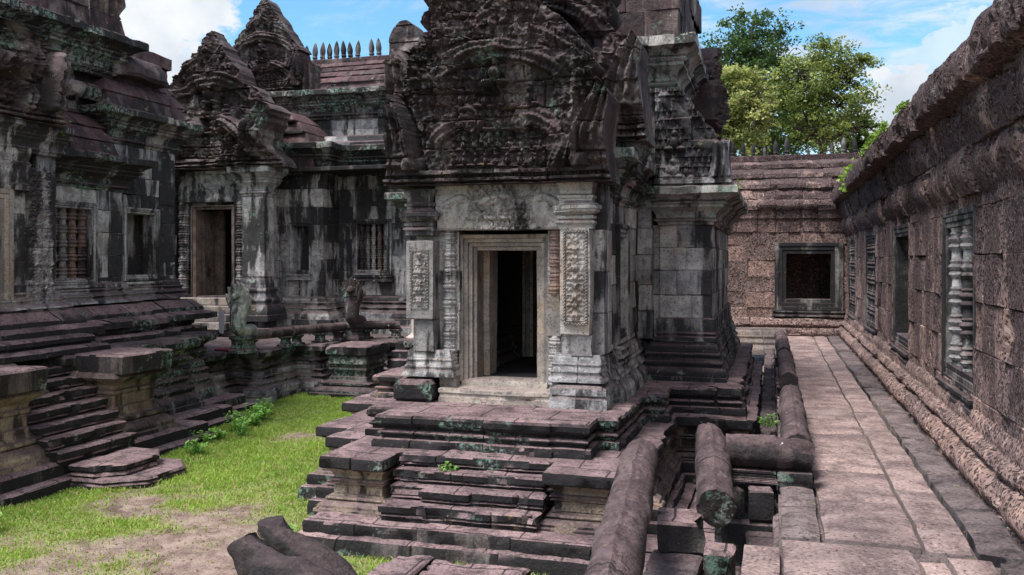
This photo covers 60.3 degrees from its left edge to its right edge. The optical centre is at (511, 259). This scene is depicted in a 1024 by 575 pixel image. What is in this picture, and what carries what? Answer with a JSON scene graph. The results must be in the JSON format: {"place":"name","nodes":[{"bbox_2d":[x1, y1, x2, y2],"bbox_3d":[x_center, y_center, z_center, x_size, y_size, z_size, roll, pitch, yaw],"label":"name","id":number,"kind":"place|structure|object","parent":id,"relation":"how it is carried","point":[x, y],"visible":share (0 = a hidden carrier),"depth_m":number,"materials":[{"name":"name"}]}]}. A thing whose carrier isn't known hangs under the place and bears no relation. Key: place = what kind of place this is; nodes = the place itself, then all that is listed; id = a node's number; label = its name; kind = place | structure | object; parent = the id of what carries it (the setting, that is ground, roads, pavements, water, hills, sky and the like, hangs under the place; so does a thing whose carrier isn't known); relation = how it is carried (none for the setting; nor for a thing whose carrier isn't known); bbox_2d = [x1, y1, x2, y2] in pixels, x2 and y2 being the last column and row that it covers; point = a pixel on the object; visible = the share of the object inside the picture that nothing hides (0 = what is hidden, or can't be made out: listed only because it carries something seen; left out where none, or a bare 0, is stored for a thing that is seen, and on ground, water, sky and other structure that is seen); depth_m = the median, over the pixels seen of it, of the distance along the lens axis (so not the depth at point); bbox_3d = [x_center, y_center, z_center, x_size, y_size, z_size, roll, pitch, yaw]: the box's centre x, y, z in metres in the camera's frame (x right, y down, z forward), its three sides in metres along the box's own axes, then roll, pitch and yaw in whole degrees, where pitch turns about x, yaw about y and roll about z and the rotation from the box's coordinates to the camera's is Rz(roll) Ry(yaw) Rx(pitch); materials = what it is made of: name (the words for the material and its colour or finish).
{"place":"outdoors","nodes":[
{"label":"outdoors","id":0,"kind":"place"},
{"bbox_2d":[0,391,545,574],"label":"grass","id":1,"kind":"structure","parent":0,"point":[314,448],"depth_m":10.92,"materials":[{"name":"green plant"}]},
{"bbox_2d":[0,338,856,574],"bbox_3d":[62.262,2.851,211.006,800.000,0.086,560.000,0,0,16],"label":"ground","id":2,"kind":"structure","parent":0,"point":[186,565],"depth_m":9.04,"materials":[{"name":"soil"}]},
{"bbox_2d":[68,447,185,489],"bbox_3d":[-4.935,2.761,11.571,1.065,0.362,1.372,0,0,16],"label":"step stone","id":3,"kind":"object","parent":2,"relation":"on","point":[133,467],"visible":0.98,"depth_m":11.23,"materials":[{"name":"grey stone"}]},
{"bbox_2d":[0,0,257,506],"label":"temple hall","id":4,"kind":"structure","parent":2,"relation":"on","point":[103,340],"depth_m":13.68,"materials":[{"name":"stone"}]},
{"bbox_2d":[52,200,101,294],"bbox_3d":[-7.215,-0.189,14.224,0.506,1.503,1.132,0,0,16],"label":"window","id":5,"kind":"structure","parent":4,"relation":"in","point":[86,213],"depth_m":14.31,"materials":[{"name":"black stone"}]},
{"bbox_2d":[122,207,163,289],"bbox_3d":[-6.816,-0.199,16.034,0.357,1.485,1.025,0,0,16],"label":"window","id":6,"kind":"structure","parent":4,"relation":"in","point":[151,217],"depth_m":16.36,"materials":[{"name":"stone"}]},
{"bbox_2d":[183,438,207,453],"bbox_3d":[-4.608,2.723,12.839,0.361,0.257,0.314,0,0,-26],"label":"weed clump","id":7,"kind":"object","parent":2,"relation":"on","point":[199,450],"visible":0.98,"depth_m":12.81,"materials":[{"name":"green plant"}]},
{"bbox_2d":[192,430,215,442],"bbox_3d":[-4.744,2.732,13.608,0.368,0.239,0.320,0,0,20],"label":"weed clump","id":8,"kind":"object","parent":2,"relation":"on","point":[206,435],"visible":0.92,"depth_m":13.57,"materials":[{"name":"green plant"}]},
{"bbox_2d":[208,428,227,438],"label":"weed clump","id":9,"kind":"object","parent":2,"relation":"on","point":[217,433],"visible":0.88,"depth_m":13.96,"materials":[{"name":"green plant"}]},
{"bbox_2d":[224,413,250,430],"bbox_3d":[-4.556,2.692,14.681,0.428,0.320,0.372,0,0,16],"label":"weed clump","id":10,"kind":"object","parent":2,"relation":"on","point":[238,420],"visible":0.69,"depth_m":14.64,"materials":[{"name":"green plant"}]},
{"bbox_2d":[232,419,249,436],"bbox_3d":[-4.369,2.709,14.228,0.287,0.286,0.301,0,0,13],"label":"weed clump","id":11,"kind":"object","parent":2,"relation":"on","point":[241,431],"visible":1,"depth_m":14.24,"materials":[{"name":"green plant"}]},
{"bbox_2d":[240,410,263,426],"bbox_3d":[-4.398,2.710,14.976,0.379,0.285,0.323,0,0,34],"label":"weed clump","id":12,"kind":"object","parent":2,"relation":"on","point":[255,419],"visible":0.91,"depth_m":14.97,"materials":[{"name":"green plant"}]},
{"bbox_2d":[243,403,263,417],"bbox_3d":[-4.541,2.684,15.417,0.366,0.336,0.373,0,0,34],"label":"weed clump","id":13,"kind":"object","parent":2,"relation":"on","point":[250,411],"visible":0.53,"depth_m":15.43,"materials":[{"name":"green plant"}]},
{"bbox_2d":[252,404,271,419],"bbox_3d":[-4.466,2.714,15.721,0.315,0.277,0.370,0,0,-42],"label":"weed clump","id":14,"kind":"object","parent":2,"relation":"on","point":[267,413],"visible":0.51,"depth_m":15.71,"materials":[{"name":"green plant"}]},
{"bbox_2d":[256,398,268,407],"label":"weed clump","id":15,"kind":"object","parent":2,"relation":"on","point":[264,402],"visible":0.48,"depth_m":16.61,"materials":[{"name":"green plant"}]},
{"bbox_2d":[256,400,273,412],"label":"weed clump","id":16,"kind":"object","parent":2,"relation":"on","point":[270,406],"visible":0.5,"depth_m":16.17,"materials":[{"name":"green plant"}]},
{"bbox_2d":[227,532,343,574],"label":"serpent fragment","id":17,"kind":"object","parent":2,"relation":"on","point":[251,554],"visible":1,"depth_m":4.80,"materials":[{"name":"stone"}]},
{"bbox_2d":[199,334,412,402],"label":"raised terrace","id":18,"kind":"structure","parent":2,"relation":"on","point":[270,370],"depth_m":18.37,"materials":[{"name":"black stone"}]},
{"bbox_2d":[214,310,229,350],"bbox_3d":[-5.639,1.402,17.460,0.397,0.798,0.297,0,0,16],"label":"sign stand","id":19,"kind":"object","parent":18,"relation":"on","point":[221,321],"visible":0.71,"depth_m":17.44,"materials":[{"name":"grey paint"}]},
{"bbox_2d":[225,282,257,353],"bbox_3d":[-5.224,1.111,17.075,0.558,1.381,0.677,0,0,16],"label":"serpent statue","id":20,"kind":"object","parent":18,"relation":"on","point":[238,296],"visible":1,"depth_m":16.89,"materials":[{"name":"stone"}]},
{"bbox_2d":[254,327,294,350],"bbox_3d":[-4.965,1.606,17.892,0.345,0.431,1.338,0,0,29],"label":"balustrade rail","id":21,"kind":"object","parent":18,"relation":"on","point":[283,335],"visible":0.73,"depth_m":18.13,"materials":[{"name":"brown stone"}]},
{"bbox_2d":[167,0,424,335],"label":"temple sanctuary","id":22,"kind":"structure","parent":18,"relation":"on","point":[285,213],"depth_m":21.74,"materials":[{"name":"black stone"}]},
{"bbox_2d":[213,210,224,294],"bbox_3d":[-7.435,-0.174,22.367,0.314,2.147,0.098,0,0,16],"label":"door leaf","id":23,"kind":"structure","parent":22,"relation":"in","point":[219,216],"depth_m":22.32,"materials":[{"name":"brown wood"}]},
{"bbox_2d":[286,222,312,279],"bbox_3d":[-5.186,-0.210,21.890,0.725,1.424,0.437,0,0,16],"label":"window","id":24,"kind":"structure","parent":22,"relation":"in","point":[300,247],"depth_m":21.84,"materials":[{"name":"black stone"}]},
{"bbox_2d":[349,219,393,281],"bbox_3d":[-3.459,-0.239,22.252,1.183,1.565,0.566,0,0,16],"label":"window","id":25,"kind":"structure","parent":22,"relation":"in","point":[371,238],"depth_m":22.16,"materials":[{"name":"black stone"}]},
{"bbox_2d":[291,322,346,345],"bbox_3d":[-4.203,1.606,19.195,0.343,0.432,1.562,0,0,35],"label":"balustrade rail","id":26,"kind":"object","parent":18,"relation":"on","point":[319,332],"visible":0.94,"depth_m":19.13,"materials":[{"name":"brown stone"}]},
{"bbox_2d":[340,277,366,340],"bbox_3d":[-3.561,1.101,19.927,0.574,1.420,0.707,0,0,16],"label":"serpent statue","id":27,"kind":"object","parent":18,"relation":"on","point":[351,292],"visible":1,"depth_m":19.72,"materials":[{"name":"stone"}]},
{"bbox_2d":[363,320,403,339],"bbox_3d":[-3.006,1.605,20.172,1.071,0.429,0.384,0,0,-12],"label":"balustrade rail","id":28,"kind":"object","parent":18,"relation":"on","point":[394,328],"visible":0.92,"depth_m":20.14,"materials":[{"name":"brown stone"}]},
{"bbox_2d":[405,319,413,337],"bbox_3d":[-2.276,1.438,20.377,0.380,0.725,0.370,0,0,16],"label":"barrier post","id":29,"kind":"object","parent":18,"relation":"on","point":[410,335],"visible":0.33,"depth_m":20.33,"materials":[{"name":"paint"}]},
{"bbox_2d":[257,515,357,574],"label":"serpent fragment","id":30,"kind":"object","parent":2,"relation":"on","point":[277,533],"visible":0.77,"depth_m":5.22,"materials":[{"name":"stone"}]},
{"bbox_2d":[367,555,530,574],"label":"stepping slab","id":31,"kind":"structure","parent":2,"relation":"on","point":[417,565],"depth_m":7.63,"materials":[{"name":"stone"}]},
{"bbox_2d":[298,0,762,574],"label":"stone pavilion","id":32,"kind":"structure","parent":2,"relation":"on","point":[570,202],"depth_m":10.11,"materials":[{"name":"stone"}]},
{"bbox_2d":[437,461,458,470],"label":"weed clump","id":33,"kind":"object","parent":32,"relation":"on","point":[450,469],"visible":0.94,"depth_m":8.92,"materials":[{"name":"green plant"}]},
{"bbox_2d":[584,438,658,574],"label":"balustrade rail","id":34,"kind":"object","parent":32,"relation":"attached to","point":[619,542],"visible":1,"depth_m":5.18,"materials":[{"name":"brown stone"}]},
{"bbox_2d":[612,223,633,358],"bbox_3d":[1.289,0.371,10.984,0.361,1.624,0.899,0,0,16],"label":"window","id":35,"kind":"structure","parent":32,"relation":"in","point":[624,348],"depth_m":11.12,"materials":[{"name":"stone"}]},
{"bbox_2d":[643,549,740,574],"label":"rubble wall","id":36,"kind":"structure","parent":2,"relation":"on","point":[658,563],"depth_m":6.46,"materials":[{"name":"stone"}]},
{"bbox_2d":[657,507,705,553],"bbox_3d":[1.312,2.109,6.844,0.363,0.257,0.429,0,0,10],"label":"fallen block","id":37,"kind":"object","parent":36,"relation":"on","point":[679,530],"depth_m":6.67,"materials":[{"name":"stone"}]},
{"bbox_2d":[703,542,735,574],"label":"fallen block","id":38,"kind":"object","parent":36,"relation":"on","point":[719,558],"depth_m":6.22,"materials":[{"name":"stone"}]},
{"bbox_2d":[643,482,741,572],"bbox_3d":[3.602,2.716,14.575,1.387,0.367,17.996,0,0,16],"label":"gutter","id":39,"kind":"object","parent":2,"relation":"on","point":[685,501],"visible":0.07,"depth_m":9.17,"materials":[{"name":"stone"}]},
{"bbox_2d":[714,348,777,565],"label":"retaining wall","id":40,"kind":"structure","parent":2,"relation":"on","point":[739,533],"depth_m":8.02,"materials":[{"name":"stone"}]},
{"bbox_2d":[733,485,744,516],"bbox_3d":[1.982,2.143,7.826,0.106,0.252,0.159,0,0,-12],"label":"fallen block","id":41,"kind":"object","parent":40,"relation":"on","point":[739,497],"depth_m":7.76,"materials":[{"name":"stone"}]},
{"bbox_2d":[747,483,773,521],"bbox_3d":[2.189,2.138,7.774,0.217,0.278,0.269,0,0,12],"label":"fallen block","id":42,"kind":"object","parent":40,"relation":"on","point":[761,503],"depth_m":7.65,"materials":[{"name":"stone"}]},
{"bbox_2d":[716,63,781,156],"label":"flowering tree","id":43,"kind":"object","parent":2,"relation":"on","point":[749,114],"visible":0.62,"depth_m":44.13,"materials":[{"name":"green plant"}]},
{"bbox_2d":[698,2,815,153],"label":"tall tree","id":44,"kind":"object","parent":2,"relation":"on","point":[748,52],"visible":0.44,"depth_m":51.15,"materials":[{"name":"green plant"}]},
{"bbox_2d":[736,101,868,156],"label":"leafy tree","id":45,"kind":"object","parent":2,"relation":"on","point":[780,142],"visible":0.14,"depth_m":54.78,"materials":[{"name":"green plant"}]},
{"bbox_2d":[762,32,892,153],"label":"spreading tree","id":46,"kind":"object","parent":2,"relation":"on","point":[795,99],"visible":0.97,"depth_m":46.19,"materials":[{"name":"green plant"}]},
{"bbox_2d":[833,113,880,153],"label":"leafy tree","id":47,"kind":"object","parent":2,"relation":"on","point":[860,131],"visible":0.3,"depth_m":49.60,"materials":[{"name":"green plant"}]},
{"bbox_2d":[741,336,1023,574],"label":"walkway","id":48,"kind":"structure","parent":2,"relation":"on","point":[868,525],"depth_m":7.30,"materials":[{"name":"stone"}]},
{"bbox_2d":[732,467,778,484],"bbox_3d":[2.158,1.929,7.942,0.475,0.121,0.281,0,0,16],"label":"rail base","id":49,"kind":"object","parent":48,"relation":"on","point":[754,475],"visible":0.63,"depth_m":7.82,"materials":[{"name":"stone"}]},
{"bbox_2d":[695,422,736,528],"bbox_3d":[1.745,1.818,7.639,0.315,0.553,1.629,0,0,11],"label":"balustrade rail","id":50,"kind":"object","parent":49,"relation":"on","point":[716,506],"visible":0.96,"depth_m":7.18,"materials":[{"name":"brown stone"}]},
{"bbox_2d":[735,327,786,354],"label":"stone curb","id":51,"kind":"structure","parent":48,"relation":"on","point":[761,340],"depth_m":21.44,"materials":[{"name":"stone"}]},
{"bbox_2d":[757,413,778,427],"bbox_3d":[3.118,1.965,10.749,0.272,0.172,0.236,0,0,5],"label":"weed clump","id":52,"kind":"object","parent":48,"relation":"on","point":[768,422],"visible":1,"depth_m":10.77,"materials":[{"name":"green plant"}]},
{"bbox_2d":[774,354,776,367],"bbox_3d":[5.119,1.926,16.681,0.327,0.214,0.563,0,0,16],"label":"rail base","id":53,"kind":"object","parent":48,"relation":"on","point":[775,362],"visible":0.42,"depth_m":16.48,"materials":[{"name":"stone"}]},
{"bbox_2d":[774,329,791,355],"bbox_3d":[5.449,1.693,17.788,0.301,0.288,4.018,0,0,16],"label":"balustrade rail","id":54,"kind":"object","parent":53,"relation":"on","point":[781,339],"visible":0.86,"depth_m":17.18,"materials":[{"name":"brown stone"}]},
{"bbox_2d":[776,396,780,426],"bbox_3d":[3.594,1.965,11.398,0.349,0.195,1.354,0,0,16],"label":"rail base","id":55,"kind":"object","parent":48,"relation":"on","point":[778,416],"visible":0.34,"depth_m":11.04,"materials":[{"name":"stone"}]},
{"bbox_2d":[778,384,812,442],"bbox_3d":[3.090,1.735,9.698,0.302,0.318,3.478,0,0,16],"label":"balustrade rail","id":56,"kind":"object","parent":55,"relation":"on","point":[792,415],"visible":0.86,"depth_m":9.26,"materials":[{"name":"brown stone"}]},
{"bbox_2d":[775,382,798,400],"bbox_3d":[4.009,1.925,12.841,0.334,0.210,0.578,0,0,16],"label":"rail base","id":57,"kind":"object","parent":48,"relation":"on","point":[778,387],"visible":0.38,"depth_m":12.64,"materials":[{"name":"stone"}]},
{"bbox_2d":[777,349,798,387],"bbox_3d":[4.324,1.693,13.896,0.284,0.288,3.331,0,0,16],"label":"balustrade rail","id":58,"kind":"object","parent":57,"relation":"on","point":[787,375],"visible":0.98,"depth_m":12.89,"materials":[{"name":"brown stone"}]},
{"bbox_2d":[777,468,812,494],"bbox_3d":[2.519,2.098,7.877,0.325,0.464,0.411,0,0,16],"label":"rail base","id":59,"kind":"object","parent":48,"relation":"on","point":[786,478],"visible":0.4,"depth_m":7.71,"materials":[{"name":"stone"}]},
{"bbox_2d":[725,434,814,471],"bbox_3d":[2.305,1.734,7.903,0.780,0.333,0.306,0,0,16],"label":"balustrade rail","id":60,"kind":"object","parent":59,"relation":"on","point":[774,452],"visible":0.98,"depth_m":7.80,"materials":[{"name":"brown stone"}]},
{"bbox_2d":[727,137,921,337],"bbox_3d":[6.857,-0.626,24.653,8.814,5.734,2.646,0,0,16],"label":"back gallery","id":61,"kind":"object","parent":48,"relation":"on","point":[787,245],"visible":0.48,"depth_m":23.62,"materials":[{"name":"brown stone"}]},
{"bbox_2d":[773,242,844,316],"bbox_3d":[7.863,0.521,23.398,1.812,1.964,0.371,0,0,16],"label":"window","id":62,"kind":"structure","parent":61,"relation":"in","point":[832,307],"depth_m":23.28,"materials":[{"name":"grey stone"}]},
{"bbox_2d":[831,0,1023,548],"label":"laterite gallery","id":63,"kind":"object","parent":48,"relation":"on","point":[933,320],"visible":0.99,"depth_m":8.97,"materials":[{"name":"brown stone"}]},
{"bbox_2d":[836,157,853,191],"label":"ferns","id":64,"kind":"object","parent":63,"relation":"on","point":[846,170],"visible":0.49,"depth_m":18.75,"materials":[{"name":"green plant"}]},
{"bbox_2d":[846,238,855,322],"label":"window","id":65,"kind":"structure","parent":63,"relation":"in","point":[852,296],"depth_m":21.58,"materials":[{"name":"grey stone"}]},
{"bbox_2d":[863,232,876,337],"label":"window","id":66,"kind":"structure","parent":63,"relation":"in","point":[871,282],"depth_m":17.39,"materials":[{"name":"grey stone"}]},
{"bbox_2d":[857,120,888,157],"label":"ferns","id":67,"kind":"object","parent":63,"relation":"on","point":[874,135],"visible":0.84,"depth_m":13.27,"materials":[{"name":"green plant"}]},
{"bbox_2d":[892,99,909,114],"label":"ferns","id":68,"kind":"object","parent":63,"relation":"on","point":[902,104],"visible":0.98,"depth_m":10.59,"materials":[{"name":"green plant"}]},
{"bbox_2d":[889,222,912,364],"bbox_3d":[6.106,0.481,13.235,0.632,2.023,1.820,0,0,16],"label":"window","id":69,"kind":"structure","parent":63,"relation":"in","point":[901,258],"depth_m":13.93,"materials":[{"name":"grey stone"}]},
{"bbox_2d":[935,205,991,415],"bbox_3d":[4.918,0.481,9.185,0.653,2.024,1.825,0,0,16],"label":"window","id":70,"kind":"structure","parent":63,"relation":"in","point":[958,317],"depth_m":9.50,"materials":[{"name":"grey stone"}]},
{"bbox_2d":[120,0,992,155],"label":"sky","id":71,"kind":"structure","parent":0,"point":[913,38],"materials":[{"name":"blue"}]}
]}

